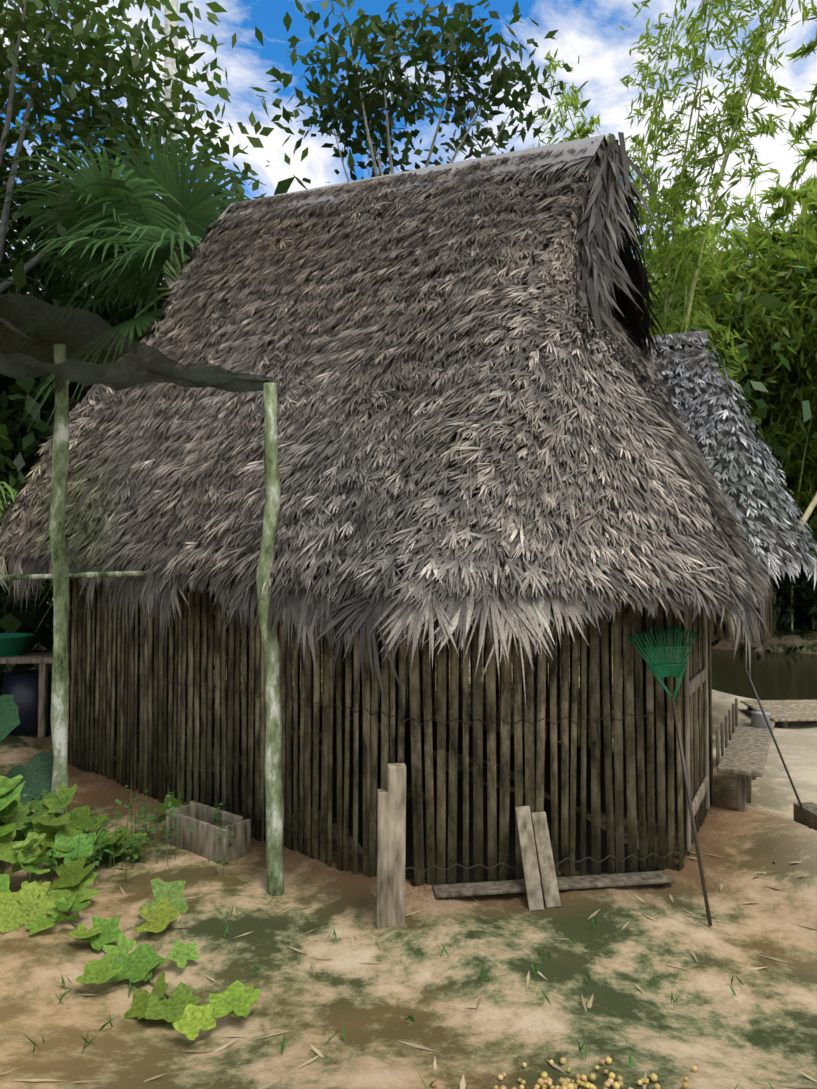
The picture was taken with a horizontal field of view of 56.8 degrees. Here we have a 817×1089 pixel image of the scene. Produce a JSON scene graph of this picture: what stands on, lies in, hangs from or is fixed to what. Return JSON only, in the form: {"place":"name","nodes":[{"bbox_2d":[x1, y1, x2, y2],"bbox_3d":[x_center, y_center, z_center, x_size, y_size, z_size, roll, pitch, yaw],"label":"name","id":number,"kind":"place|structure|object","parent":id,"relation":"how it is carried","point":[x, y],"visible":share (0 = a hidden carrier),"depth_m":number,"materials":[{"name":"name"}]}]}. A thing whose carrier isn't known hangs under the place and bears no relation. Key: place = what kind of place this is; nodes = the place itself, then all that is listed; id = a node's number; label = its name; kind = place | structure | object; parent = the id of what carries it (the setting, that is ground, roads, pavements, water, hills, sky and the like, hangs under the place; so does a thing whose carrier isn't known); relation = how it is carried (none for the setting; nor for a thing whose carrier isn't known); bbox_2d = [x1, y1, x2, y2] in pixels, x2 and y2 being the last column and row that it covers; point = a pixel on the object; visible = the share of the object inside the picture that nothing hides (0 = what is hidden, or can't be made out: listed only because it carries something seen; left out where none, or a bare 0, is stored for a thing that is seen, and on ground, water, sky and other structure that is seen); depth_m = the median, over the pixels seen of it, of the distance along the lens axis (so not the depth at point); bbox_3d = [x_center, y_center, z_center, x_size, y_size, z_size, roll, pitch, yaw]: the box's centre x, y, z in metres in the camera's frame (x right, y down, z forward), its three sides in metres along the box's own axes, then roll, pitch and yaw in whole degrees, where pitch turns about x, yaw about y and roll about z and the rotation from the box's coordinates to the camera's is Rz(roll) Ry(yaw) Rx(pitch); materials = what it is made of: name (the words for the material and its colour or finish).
{"place":"outdoors","nodes":[
{"label":"outdoors","id":0,"kind":"place"},
{"bbox_2d":[0,596,816,1088],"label":"ground","id":1,"kind":"structure","parent":0,"point":[760,1032],"depth_m":3.75,"materials":[{"name":"beige soil"}]},
{"bbox_2d":[2,774,229,1029],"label":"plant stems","id":2,"kind":"object","parent":1,"relation":"on","point":[75,924],"visible":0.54,"depth_m":5.04,"materials":[{"name":"green plant"}]},
{"bbox_2d":[0,374,284,895],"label":"poles","id":3,"kind":"object","parent":1,"relation":"on","point":[60,575],"visible":0.88,"depth_m":4.73,"materials":[{"name":"green wood"}]},
{"bbox_2d":[0,293,272,392],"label":"shade net","id":4,"kind":"object","parent":3,"relation":"attached to","point":[39,337],"visible":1,"depth_m":4.63,"materials":[{"name":"fabric"}]},
{"bbox_2d":[0,633,770,733],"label":"plastic containers","id":5,"kind":"object","parent":1,"relation":"on","point":[21,687],"visible":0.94,"depth_m":8.08,"materials":[{"name":"teal plastic"}]},
{"bbox_2d":[0,624,775,1088],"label":"plants","id":6,"kind":"object","parent":1,"relation":"on","point":[42,906],"visible":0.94,"depth_m":4.39,"materials":[{"name":"green plant"}]},
{"bbox_2d":[67,562,712,886],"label":"slats","id":7,"kind":"object","parent":1,"relation":"on","point":[185,653],"visible":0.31,"depth_m":4.92,"materials":[{"name":"brown wood"}]},
{"bbox_2d":[68,660,682,872],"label":"wires","id":8,"kind":"object","parent":7,"relation":"attached to","point":[421,724],"visible":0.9,"depth_m":4.75,"materials":[{"name":"brown metal"}]},
{"bbox_2d":[0,611,816,928],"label":"wooden boards","id":9,"kind":"object","parent":1,"relation":"on","point":[744,757],"visible":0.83,"depth_m":4.95,"materials":[{"name":"wood"}]},
{"bbox_2d":[0,166,735,595],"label":"roof base","id":10,"kind":"object","parent":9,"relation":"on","point":[432,274],"visible":0.02,"depth_m":6.03,"materials":[{"name":"wicker"}]},
{"bbox_2d":[0,132,776,718],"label":"thatch","id":11,"kind":"object","parent":10,"relation":"on","point":[656,550],"visible":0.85,"depth_m":5.35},
{"bbox_2d":[210,135,606,226],"bbox_3d":[-0.329,-3.520,7.714,5.013,1.474,0.731,-2,-3,40],"label":"ridge cap","id":12,"kind":"object","parent":10,"relation":"attached to","point":[576,160],"visible":0.31,"depth_m":6.62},
{"bbox_2d":[547,564,773,639],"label":"wall","id":13,"kind":"structure","parent":10,"relation":"attached to","point":[768,617],"depth_m":8.46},
{"bbox_2d":[650,343,812,565],"bbox_3d":[2.887,-1.235,10.359,4.332,3.056,3.935,-1,-2,19],"label":"roof base","id":14,"kind":"object","parent":10,"relation":"attached to","point":[768,523],"visible":0.08,"depth_m":8.94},
{"bbox_2d":[646,331,816,594],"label":"thatch","id":15,"kind":"object","parent":14,"relation":"on","point":[696,338],"visible":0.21,"depth_m":8.78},
{"bbox_2d":[0,0,816,668],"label":"wood","id":16,"kind":"object","parent":1,"relation":"on","point":[176,266],"visible":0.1,"depth_m":14.73,"materials":[{"name":"green plant"}]},
{"bbox_2d":[0,114,266,652],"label":"palm fronds","id":17,"kind":"object","parent":16,"relation":"attached to","point":[148,231],"visible":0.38,"depth_m":12.97,"materials":[{"name":"green plant"}]},
{"bbox_2d":[0,0,816,695],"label":"leaves","id":18,"kind":"object","parent":16,"relation":"attached to","point":[18,448],"visible":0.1,"depth_m":15.32,"materials":[{"name":"green plant"}]},
{"bbox_2d":[0,0,816,555],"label":"bamboo leaves","id":19,"kind":"object","parent":16,"relation":"attached to","point":[758,328],"visible":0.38,"depth_m":20.30,"materials":[{"name":"green plant"}]},
{"bbox_2d":[0,852,816,1088],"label":"dry leaves","id":20,"kind":"object","parent":1,"relation":"on","point":[462,1082],"visible":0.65,"depth_m":3.35,"materials":[{"name":"plant"}]},
{"bbox_2d":[175,706,677,883],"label":"hut floor","id":21,"kind":"structure","parent":1,"relation":"on","point":[409,872],"depth_m":6.61,"materials":[{"name":"brown"}]},
{"bbox_2d":[430,1056,696,1088],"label":"fruits","id":22,"kind":"object","parent":1,"relation":"on","point":[568,1083],"visible":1,"depth_m":2.73,"materials":[{"name":"yellow food"}]},
{"bbox_2d":[627,625,810,925],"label":"garden tools","id":23,"kind":"object","parent":1,"relation":"on","point":[673,667],"visible":1,"depth_m":4.70,"materials":[{"name":"plastic"}]},
{"bbox_2d":[0,0,816,292],"label":"sky","id":24,"kind":"structure","parent":0,"point":[590,30],"materials":[{"name":"blue"}]},
{"bbox_2d":[621,645,816,699],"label":"water","id":25,"kind":"structure","parent":0,"point":[784,676],"depth_m":19.44,"materials":[{"name":"green liquid"}]}
]}

